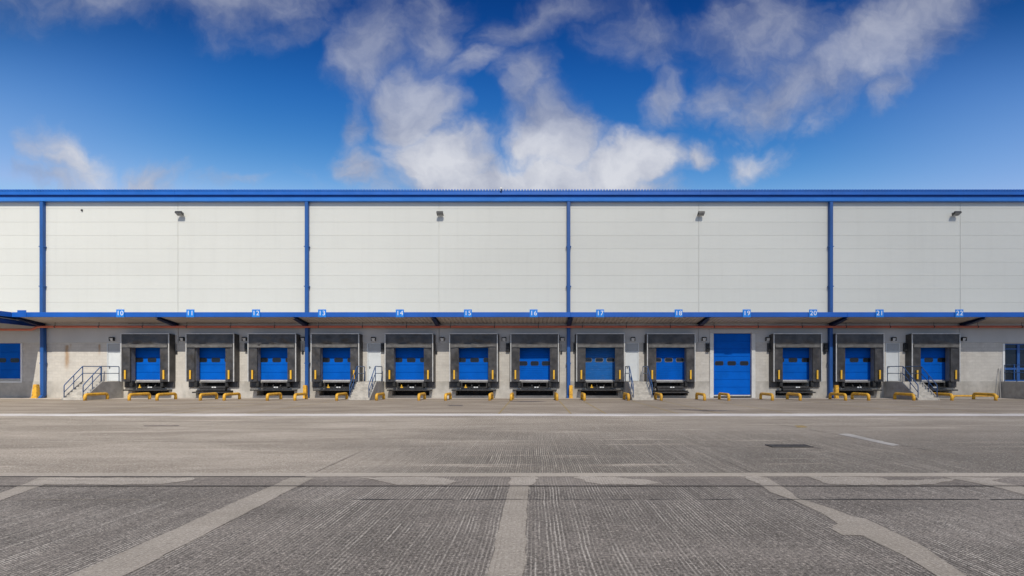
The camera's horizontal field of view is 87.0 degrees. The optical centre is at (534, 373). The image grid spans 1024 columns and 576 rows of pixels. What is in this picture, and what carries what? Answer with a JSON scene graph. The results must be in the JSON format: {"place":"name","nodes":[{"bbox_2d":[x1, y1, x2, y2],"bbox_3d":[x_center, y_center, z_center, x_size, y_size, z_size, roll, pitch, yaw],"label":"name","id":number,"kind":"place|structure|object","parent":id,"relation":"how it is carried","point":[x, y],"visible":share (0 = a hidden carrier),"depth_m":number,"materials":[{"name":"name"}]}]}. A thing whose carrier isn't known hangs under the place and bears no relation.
{"place":"outdoors","nodes":[
{"label":"outdoors","id":0,"kind":"place"},
{"bbox_2d":[0,398,1013,398],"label":"apron edge","id":1,"kind":"object","parent":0,"point":[506,398],"visible":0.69,"depth_m":39.93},
{"bbox_2d":[31,384,40,397],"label":"column guard","id":2,"kind":"object","parent":1,"relation":"on","point":[36,391],"visible":0.96,"depth_m":40.36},
{"bbox_2d":[61,366,123,399],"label":"stairs","id":3,"kind":"structure","parent":1,"relation":"on","point":[113,389],"depth_m":38.78,"materials":[{"name":"concrete"}]},
{"bbox_2d":[303,385,307,397],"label":"column guard","id":4,"kind":"object","parent":1,"relation":"on","point":[305,388],"visible":0.76,"depth_m":40.28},
{"bbox_2d":[348,366,383,399],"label":"stairs","id":5,"kind":"structure","parent":1,"relation":"on","point":[365,390],"depth_m":38.40,"materials":[{"name":"concrete"}]},
{"bbox_2d":[569,385,572,397],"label":"column guard","id":6,"kind":"object","parent":1,"relation":"on","point":[570,391],"visible":0.92,"depth_m":40.17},
{"bbox_2d":[623,366,653,399],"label":"stairs","id":7,"kind":"structure","parent":1,"relation":"on","point":[639,390],"depth_m":38.20,"materials":[{"name":"concrete"}]},
{"bbox_2d":[834,385,838,397],"bbox_3d":[22.404,1.350,40.000,0.294,0.980,0.294,0,0,0],"label":"column guard","id":8,"kind":"object","parent":1,"relation":"on","point":[836,388],"visible":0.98,"depth_m":39.88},
{"bbox_2d":[883,366,939,399],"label":"stairs","id":9,"kind":"structure","parent":1,"relation":"on","point":[921,390],"depth_m":38.68,"materials":[{"name":"concrete"}]},
{"bbox_2d":[953,395,998,397],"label":"kerb rail","id":10,"kind":"object","parent":1,"relation":"on","point":[971,396],"visible":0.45,"depth_m":40.45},
{"bbox_2d":[1001,365,1023,398],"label":"entrance landing","id":11,"kind":"object","parent":1,"relation":"on","point":[1013,389],"visible":1,"depth_m":39.99,"materials":[{"name":"concrete"}]},
{"bbox_2d":[0,486,1023,575],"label":"concrete","id":12,"kind":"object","parent":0,"point":[569,531],"depth_m":6.35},
{"bbox_2d":[0,477,55,499],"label":"bay joint","id":13,"kind":"object","parent":12,"relation":"on","point":[14,491],"visible":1,"depth_m":8.57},
{"bbox_2d":[38,499,141,499],"bbox_3d":[-6.503,1.842,7.901,1.530,0.001,0.034,0,0,0],"label":"cross joint","id":14,"kind":"object","parent":12,"relation":"on","point":[88,499],"visible":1,"depth_m":7.89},
{"bbox_2d":[69,478,311,575],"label":"bay joint","id":15,"kind":"object","parent":12,"relation":"on","point":[134,558],"visible":1,"depth_m":6.10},
{"bbox_2d":[487,480,528,575],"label":"bay joint","id":16,"kind":"object","parent":12,"relation":"on","point":[509,557],"visible":1,"depth_m":6.06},
{"bbox_2d":[744,474,965,575],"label":"bay joint","id":17,"kind":"object","parent":12,"relation":"on","point":[919,554],"visible":1,"depth_m":6.18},
{"bbox_2d":[742,474,770,484],"bbox_3d":[3.891,1.842,9.414,0.384,0.001,1.008,0,0,0],"label":"mortar patch","id":18,"kind":"object","parent":17,"relation":"on","point":[759,480],"visible":1,"depth_m":9.38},
{"bbox_2d":[0,413,1023,472],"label":"yard concrete","id":19,"kind":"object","parent":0,"point":[392,444],"visible":1,"depth_m":14.26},
{"bbox_2d":[0,473,1023,476],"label":"pale strip","id":20,"kind":"object","parent":19,"relation":"on","point":[510,474],"visible":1,"depth_m":9.85,"materials":[{"name":"concrete"}]},
{"bbox_2d":[0,414,1023,415],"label":"white strip","id":21,"kind":"object","parent":19,"relation":"on","point":[511,414],"visible":1,"depth_m":24.02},
{"bbox_2d":[765,444,812,447],"bbox_3d":[6.458,1.835,13.688,1.020,0.022,0.460,0,0,0],"label":"drain cover","id":22,"kind":"object","parent":19,"relation":"on","point":[788,445],"visible":1,"depth_m":13.68,"materials":[{"name":"metal"}]},
{"bbox_2d":[840,434,897,445],"bbox_3d":[9.345,1.842,15.167,0.392,0.001,2.829,0,0,5],"label":"white dash","id":23,"kind":"object","parent":19,"relation":"on","point":[868,439],"visible":1,"depth_m":15.07,"materials":[{"name":"paint"}]},
{"bbox_2d":[0,399,1023,412],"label":"dock apron","id":24,"kind":"object","parent":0,"point":[472,406],"visible":1,"depth_m":30.29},
{"bbox_2d":[83,392,108,400],"bbox_3d":[-30.740,1.600,37.851,0.199,0.520,2.099,0,0,1],"label":"wheel guide","id":25,"kind":"object","parent":24,"relation":"on","point":[85,395],"visible":1,"depth_m":37.55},
{"bbox_2d":[127,392,150,400],"bbox_3d":[-27.711,1.600,37.851,0.199,0.520,2.099,0,0,1],"label":"wheel guide","id":26,"kind":"object","parent":24,"relation":"on","point":[137,394],"visible":0.99,"depth_m":37.53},
{"bbox_2d":[155,392,176,400],"bbox_3d":[-25.819,1.600,37.850,0.199,0.520,2.099,0,0,0],"label":"wheel guide","id":27,"kind":"object","parent":24,"relation":"on","point":[164,394],"visible":1,"depth_m":37.52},
{"bbox_2d":[199,392,217,400],"bbox_3d":[-22.858,1.600,37.850,0.199,0.520,2.099,0,0,0],"label":"wheel guide","id":28,"kind":"object","parent":24,"relation":"on","point":[207,394],"visible":1,"depth_m":37.57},
{"bbox_2d":[223,392,240,400],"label":"wheel guide","id":29,"kind":"object","parent":24,"relation":"on","point":[231,394],"visible":0.98,"depth_m":37.58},
{"bbox_2d":[266,392,281,400],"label":"wheel guide","id":30,"kind":"object","parent":24,"relation":"on","point":[273,394],"visible":0.99,"depth_m":37.56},
{"bbox_2d":[293,392,307,400],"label":"wheel guide","id":31,"kind":"object","parent":24,"relation":"on","point":[299,394],"visible":0.99,"depth_m":37.49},
{"bbox_2d":[335,392,347,400],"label":"wheel guide","id":32,"kind":"object","parent":24,"relation":"on","point":[341,394],"visible":0.98,"depth_m":37.49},
{"bbox_2d":[375,392,384,400],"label":"wheel guide","id":33,"kind":"object","parent":24,"relation":"on","point":[379,394],"visible":0.99,"depth_m":37.30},
{"bbox_2d":[417,392,425,400],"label":"wheel guide","id":34,"kind":"object","parent":24,"relation":"on","point":[421,394],"visible":0.99,"depth_m":37.20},
{"bbox_2d":[444,392,451,400],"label":"wheel guide","id":35,"kind":"object","parent":24,"relation":"on","point":[446,395],"visible":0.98,"depth_m":37.11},
{"bbox_2d":[488,392,493,400],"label":"wheel guide","id":36,"kind":"object","parent":24,"relation":"on","point":[490,395],"visible":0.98,"depth_m":36.97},
{"bbox_2d":[623,392,629,400],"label":"wheel guide","id":37,"kind":"object","parent":24,"relation":"on","point":[627,395],"visible":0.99,"depth_m":37.02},
{"bbox_2d":[654,392,662,400],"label":"wheel guide","id":38,"kind":"object","parent":24,"relation":"on","point":[658,394],"visible":0.98,"depth_m":37.23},
{"bbox_2d":[667,408,730,410],"bbox_3d":[8.366,1.843,27.003,3.951,0.001,1.357,0,0,29],"label":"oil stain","id":39,"kind":"object","parent":24,"relation":"on","point":[703,410],"visible":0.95,"depth_m":26.93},
{"bbox_2d":[695,392,705,400],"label":"wheel guide","id":40,"kind":"object","parent":24,"relation":"on","point":[700,394],"visible":0.99,"depth_m":37.38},
{"bbox_2d":[718,392,729,400],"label":"wheel guide","id":41,"kind":"object","parent":24,"relation":"on","point":[724,394],"visible":0.99,"depth_m":37.46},
{"bbox_2d":[759,392,773,400],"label":"wheel guide","id":42,"kind":"object","parent":24,"relation":"on","point":[766,394],"visible":1,"depth_m":37.52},
{"bbox_2d":[786,392,801,400],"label":"wheel guide","id":43,"kind":"object","parent":24,"relation":"on","point":[799,395],"visible":1,"depth_m":37.51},
{"bbox_2d":[829,392,846,400],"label":"wheel guide","id":44,"kind":"object","parent":24,"relation":"on","point":[838,394],"visible":1,"depth_m":37.59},
{"bbox_2d":[851,392,869,400],"bbox_3d":[22.875,1.600,37.850,0.199,0.520,2.099,0,0,0],"label":"wheel guide","id":45,"kind":"object","parent":24,"relation":"on","point":[861,394],"visible":0.98,"depth_m":37.56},
{"bbox_2d":[893,392,915,400],"bbox_3d":[25.948,1.600,37.851,0.199,0.520,2.099,0,0,-1],"label":"wheel guide","id":46,"kind":"object","parent":24,"relation":"on","point":[895,394],"visible":0.99,"depth_m":37.57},
{"bbox_2d":[933,392,953,400],"bbox_3d":[28.584,1.600,37.850,0.199,0.520,2.099,0,0,1],"label":"wheel guide","id":47,"kind":"object","parent":24,"relation":"on","point":[948,394],"visible":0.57,"depth_m":37.19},
{"bbox_2d":[972,392,997,400],"bbox_3d":[31.591,1.600,37.851,0.199,0.520,2.099,0,0,1],"label":"wheel guide","id":48,"kind":"object","parent":24,"relation":"on","point":[974,394],"visible":0.98,"depth_m":37.57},
{"bbox_2d":[0,0,1023,190],"label":"sky","id":49,"kind":"structure","parent":0,"point":[95,94],"materials":[{"name":"blue"}]},
{"bbox_2d":[714,397,749,397],"bbox_3d":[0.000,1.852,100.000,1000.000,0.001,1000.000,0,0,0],"label":"ground","id":50,"kind":"structure","parent":0,"point":[733,397],"depth_m":41.78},
{"bbox_2d":[0,189,1023,397],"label":"warehouse","id":51,"kind":"structure","parent":50,"relation":"on","point":[507,257],"depth_m":40.90,"materials":[{"name":"metal"}]},
{"bbox_2d":[0,343,19,379],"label":"sectional door","id":52,"kind":"structure","parent":51,"relation":"in","point":[9,352],"depth_m":41.12,"materials":[{"name":"blue paint"}]},
{"bbox_2d":[107,343,119,380],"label":"personnel door","id":53,"kind":"structure","parent":51,"relation":"in","point":[113,349],"depth_m":41.06,"materials":[{"name":"metal"}]},
{"bbox_2d":[116,309,123,316],"bbox_3d":[-29.570,-4.304,38.495,0.570,0.555,0.050,0,0,0],"label":"number plate","id":54,"kind":"object","parent":51,"relation":"attached to","point":[119,312],"visible":1,"depth_m":38.48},
{"bbox_2d":[120,333,174,386],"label":"dock shelter","id":55,"kind":"object","parent":51,"relation":"attached to","point":[131,342],"visible":1,"depth_m":40.38,"materials":[{"name":"rubber"}]},
{"bbox_2d":[123,381,171,390],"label":"dock leveller","id":56,"kind":"object","parent":51,"relation":"attached to","point":[138,384],"visible":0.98,"depth_m":40.65,"materials":[{"name":"metal"}]},
{"bbox_2d":[135,348,159,380],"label":"sectional door","id":57,"kind":"structure","parent":51,"relation":"in","point":[147,360],"depth_m":41.15,"materials":[{"name":"blue paint"}]},
{"bbox_2d":[186,309,194,316],"bbox_3d":[-24.566,-4.304,38.495,0.570,0.555,0.050,0,0,0],"label":"number plate","id":58,"kind":"object","parent":51,"relation":"attached to","point":[190,312],"visible":1,"depth_m":38.48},
{"bbox_2d":[192,381,231,392],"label":"dock leveller","id":59,"kind":"object","parent":51,"relation":"attached to","point":[213,388],"visible":0.92,"depth_m":40.70,"materials":[{"name":"metal"}]},
{"bbox_2d":[199,347,224,380],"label":"sectional door","id":60,"kind":"structure","parent":51,"relation":"in","point":[211,360],"depth_m":41.15,"materials":[{"name":"blue paint"}]},
{"bbox_2d":[185,333,239,386],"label":"dock shelter","id":61,"kind":"object","parent":51,"relation":"attached to","point":[228,342],"visible":1,"depth_m":40.40,"materials":[{"name":"rubber"}]},
{"bbox_2d":[252,309,259,316],"bbox_3d":[-19.876,-4.304,38.495,0.570,0.555,0.050,0,0,0],"label":"number plate","id":62,"kind":"object","parent":51,"relation":"attached to","point":[255,312],"visible":1,"depth_m":38.48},
{"bbox_2d":[250,381,296,390],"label":"dock leveller","id":63,"kind":"object","parent":51,"relation":"attached to","point":[288,384],"visible":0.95,"depth_m":40.62,"materials":[{"name":"metal"}]},
{"bbox_2d":[261,347,286,380],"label":"sectional door","id":64,"kind":"structure","parent":51,"relation":"in","point":[273,360],"depth_m":41.15,"materials":[{"name":"blue paint"}]},
{"bbox_2d":[248,333,300,386],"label":"dock shelter","id":65,"kind":"object","parent":51,"relation":"attached to","point":[290,342],"visible":1,"depth_m":40.39,"materials":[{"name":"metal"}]},
{"bbox_2d":[318,309,325,316],"bbox_3d":[-15.157,-4.304,38.495,0.570,0.555,0.050,0,0,0],"label":"number plate","id":66,"kind":"object","parent":51,"relation":"attached to","point":[321,312],"visible":1,"depth_m":38.48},
{"bbox_2d":[313,381,352,390],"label":"dock leveller","id":67,"kind":"object","parent":51,"relation":"attached to","point":[325,383],"visible":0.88,"depth_m":40.68,"materials":[{"name":"metal"}]},
{"bbox_2d":[323,348,349,380],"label":"sectional door","id":68,"kind":"structure","parent":51,"relation":"in","point":[336,361],"depth_m":41.15,"materials":[{"name":"blue paint"}]},
{"bbox_2d":[311,333,362,386],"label":"dock shelter","id":69,"kind":"object","parent":51,"relation":"attached to","point":[353,342],"visible":0.98,"depth_m":40.38,"materials":[{"name":"metal"}]},
{"bbox_2d":[367,343,380,380],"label":"personnel door","id":70,"kind":"structure","parent":51,"relation":"in","point":[373,349],"depth_m":41.06,"materials":[{"name":"metal"}]},
{"bbox_2d":[396,309,403,316],"bbox_3d":[-9.609,-4.304,38.495,0.570,0.555,0.050,0,0,0],"label":"number plate","id":71,"kind":"object","parent":51,"relation":"attached to","point":[399,312],"visible":1,"depth_m":38.48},
{"bbox_2d":[387,381,432,390],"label":"dock leveller","id":72,"kind":"object","parent":51,"relation":"attached to","point":[424,384],"visible":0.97,"depth_m":40.55,"materials":[{"name":"metal"}]},
{"bbox_2d":[396,348,423,380],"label":"sectional door","id":73,"kind":"structure","parent":51,"relation":"in","point":[409,361],"depth_m":41.15,"materials":[{"name":"blue paint"}]},
{"bbox_2d":[385,333,435,386],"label":"dock shelter","id":74,"kind":"object","parent":51,"relation":"attached to","point":[425,341],"visible":0.99,"depth_m":40.38,"materials":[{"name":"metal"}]},
{"bbox_2d":[464,309,471,316],"bbox_3d":[-4.747,-4.304,38.495,0.570,0.555,0.050,0,0,0],"label":"number plate","id":75,"kind":"object","parent":51,"relation":"attached to","point":[467,312],"visible":1,"depth_m":38.48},
{"bbox_2d":[451,381,495,390],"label":"dock leveller","id":76,"kind":"object","parent":51,"relation":"attached to","point":[488,384],"visible":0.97,"depth_m":40.52,"materials":[{"name":"metal"}]},
{"bbox_2d":[459,348,487,380],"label":"sectional door","id":77,"kind":"structure","parent":51,"relation":"in","point":[473,362],"depth_m":41.15,"materials":[{"name":"blue paint"}]},
{"bbox_2d":[449,333,498,386],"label":"dock shelter","id":78,"kind":"object","parent":51,"relation":"attached to","point":[489,341],"visible":1,"depth_m":40.39,"materials":[{"name":"metal"}]},
{"bbox_2d":[0,322,1023,330],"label":"sprinkler pipe","id":79,"kind":"object","parent":51,"relation":"hanging from","point":[274,326],"visible":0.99,"depth_m":40.44,"materials":[{"name":"metal"}]},
{"bbox_2d":[530,309,537,316],"bbox_3d":[-0.057,-4.304,38.495,0.570,0.555,0.050,0,0,0],"label":"number plate","id":80,"kind":"object","parent":51,"relation":"attached to","point":[533,312],"visible":1,"depth_m":38.48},
{"bbox_2d":[512,381,556,390],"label":"dock leveller","id":81,"kind":"object","parent":51,"relation":"attached to","point":[532,382],"visible":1,"depth_m":40.52,"materials":[{"name":"metal"}]},
{"bbox_2d":[510,333,559,386],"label":"dock shelter","id":82,"kind":"object","parent":51,"relation":"attached to","point":[551,341],"visible":1,"depth_m":40.38,"materials":[{"name":"metal"}]},
{"bbox_2d":[520,348,549,380],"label":"sectional door","id":83,"kind":"structure","parent":51,"relation":"in","point":[534,362],"depth_m":41.15,"materials":[{"name":"blue paint"}]},
{"bbox_2d":[575,333,624,386],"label":"dock shelter","id":84,"kind":"object","parent":51,"relation":"attached to","point":[584,341],"visible":1,"depth_m":40.38,"materials":[{"name":"metal"}]},
{"bbox_2d":[596,309,603,316],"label":"number plate","id":85,"kind":"object","parent":51,"relation":"attached to","point":[599,312],"visible":1,"depth_m":38.48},
{"bbox_2d":[578,381,622,390],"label":"dock leveller","id":86,"kind":"object","parent":51,"relation":"attached to","point":[585,384],"visible":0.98,"depth_m":40.52,"materials":[{"name":"metal"}]},
{"bbox_2d":[586,348,614,380],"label":"sectional door","id":87,"kind":"structure","parent":51,"relation":"in","point":[600,362],"depth_m":41.15,"materials":[{"name":"blue paint"}]},
{"bbox_2d":[625,343,638,380],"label":"personnel door","id":88,"kind":"structure","parent":51,"relation":"in","point":[631,349],"depth_m":41.06,"materials":[{"name":"metal"}]},
{"bbox_2d":[644,333,695,386],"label":"dock shelter","id":89,"kind":"object","parent":51,"relation":"attached to","point":[685,341],"visible":0.98,"depth_m":40.38,"materials":[{"name":"rubber"}]},
{"bbox_2d":[656,347,683,380],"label":"sectional door","id":90,"kind":"structure","parent":51,"relation":"in","point":[669,361],"depth_m":41.15,"materials":[{"name":"blue paint"}]},
{"bbox_2d":[653,381,688,392],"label":"dock leveller","id":91,"kind":"object","parent":51,"relation":"attached to","point":[669,388],"visible":0.93,"depth_m":40.68,"materials":[{"name":"metal"}]},
{"bbox_2d":[675,309,682,316],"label":"number plate","id":92,"kind":"object","parent":51,"relation":"attached to","point":[678,312],"visible":1,"depth_m":38.48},
{"bbox_2d":[714,334,750,395],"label":"sectional door","id":93,"kind":"structure","parent":51,"relation":"in","point":[731,351],"depth_m":41.12,"materials":[{"name":"blue paint"}]},
{"bbox_2d":[743,309,750,316],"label":"number plate","id":94,"kind":"object","parent":51,"relation":"attached to","point":[746,312],"visible":1,"depth_m":38.48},
{"bbox_2d":[769,333,821,386],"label":"dock shelter","id":95,"kind":"object","parent":51,"relation":"attached to","point":[779,342],"visible":1,"depth_m":40.39,"materials":[{"name":"rubber"}]},
{"bbox_2d":[776,381,815,392],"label":"dock leveller","id":96,"kind":"object","parent":51,"relation":"attached to","point":[795,388],"visible":0.94,"depth_m":40.70,"materials":[{"name":"metal"}]},
{"bbox_2d":[783,348,808,380],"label":"sectional door","id":97,"kind":"structure","parent":51,"relation":"in","point":[795,360],"depth_m":41.15,"materials":[{"name":"blue paint"}]},
{"bbox_2d":[809,309,816,316],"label":"number plate","id":98,"kind":"object","parent":51,"relation":"attached to","point":[812,312],"visible":1,"depth_m":38.48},
{"bbox_2d":[823,343,827,351],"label":"signal light","id":99,"kind":"object","parent":51,"relation":"attached to","point":[825,347],"visible":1,"depth_m":40.80,"materials":[{"name":"black plastic"}]},
{"bbox_2d":[845,348,870,380],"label":"sectional door","id":100,"kind":"structure","parent":51,"relation":"in","point":[857,360],"depth_m":41.15,"materials":[{"name":"blue paint"}]},
{"bbox_2d":[833,333,884,386],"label":"dock shelter","id":101,"kind":"object","parent":51,"relation":"attached to","point":[875,342],"visible":1,"depth_m":40.39,"materials":[{"name":"rubber"}]},
{"bbox_2d":[839,381,881,390],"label":"dock leveller","id":102,"kind":"object","parent":51,"relation":"attached to","point":[869,384],"visible":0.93,"depth_m":40.65,"materials":[{"name":"metal"}]},
{"bbox_2d":[875,309,883,316],"bbox_3d":[24.651,-4.304,38.495,0.570,0.555,0.050,0,0,0],"label":"number plate","id":103,"kind":"object","parent":51,"relation":"attached to","point":[879,312],"visible":1,"depth_m":38.48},
{"bbox_2d":[886,343,899,380],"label":"personnel door","id":104,"kind":"structure","parent":51,"relation":"in","point":[892,349],"depth_m":41.06,"materials":[{"name":"metal"}]},
{"bbox_2d":[905,333,960,386],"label":"dock shelter","id":105,"kind":"object","parent":51,"relation":"attached to","point":[950,343],"visible":0.94,"depth_m":40.39,"materials":[{"name":"rubber"}]},
{"bbox_2d":[921,348,944,380],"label":"sectional door","id":106,"kind":"structure","parent":51,"relation":"in","point":[932,359],"depth_m":41.15,"materials":[{"name":"blue paint"}]},
{"bbox_2d":[922,381,957,390],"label":"dock leveller","id":107,"kind":"object","parent":51,"relation":"attached to","point":[944,384],"visible":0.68,"depth_m":40.72,"materials":[{"name":"metal"}]},
{"bbox_2d":[955,309,962,316],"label":"number plate","id":108,"kind":"object","parent":51,"relation":"attached to","point":[958,312],"visible":1,"depth_m":38.48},
{"bbox_2d":[0,476,1023,485],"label":"joint band","id":109,"kind":"object","parent":50,"relation":"on","point":[540,481],"visible":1,"depth_m":9.23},
{"bbox_2d":[24,477,194,484],"bbox_3d":[-7.246,1.842,9.251,2.679,0.001,0.685,0,0,0],"label":"mortar patch","id":110,"kind":"object","parent":109,"relation":"on","point":[95,481],"visible":1,"depth_m":9.29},
{"bbox_2d":[0,476,304,476],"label":"slot joint","id":111,"kind":"object","parent":109,"relation":"on","point":[152,476],"visible":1,"depth_m":9.64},
{"bbox_2d":[361,477,455,484],"bbox_3d":[-2.200,1.842,9.282,1.771,0.001,0.711,0,0,0],"label":"mortar patch","id":112,"kind":"object","parent":109,"relation":"on","point":[417,480],"visible":1,"depth_m":9.29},
{"bbox_2d":[508,476,538,484],"bbox_3d":[-0.181,1.842,9.292,0.524,0.001,0.754,0,0,0],"label":"mortar patch","id":113,"kind":"object","parent":109,"relation":"on","point":[531,480],"visible":1,"depth_m":9.29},
{"bbox_2d":[574,476,660,484],"bbox_3d":[1.443,1.842,9.296,1.479,0.001,0.758,0,0,0],"label":"mortar patch","id":114,"kind":"object","parent":109,"relation":"on","point":[608,480],"visible":1,"depth_m":9.29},
{"bbox_2d":[810,476,953,484],"bbox_3d":[6.113,1.842,9.283,2.486,0.001,0.784,0,0,0],"label":"mortar patch","id":115,"kind":"object","parent":109,"relation":"on","point":[849,480],"visible":1,"depth_m":9.21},
{"bbox_2d":[947,477,1023,493],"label":"bay joint","id":116,"kind":"object","parent":109,"relation":"on","point":[1015,488],"visible":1,"depth_m":8.88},
{"bbox_2d":[967,478,1007,484],"bbox_3d":[7.985,1.842,9.234,0.846,0.001,0.626,0,0,0],"label":"mortar patch","id":117,"kind":"object","parent":109,"relation":"on","point":[987,480],"visible":1,"depth_m":9.29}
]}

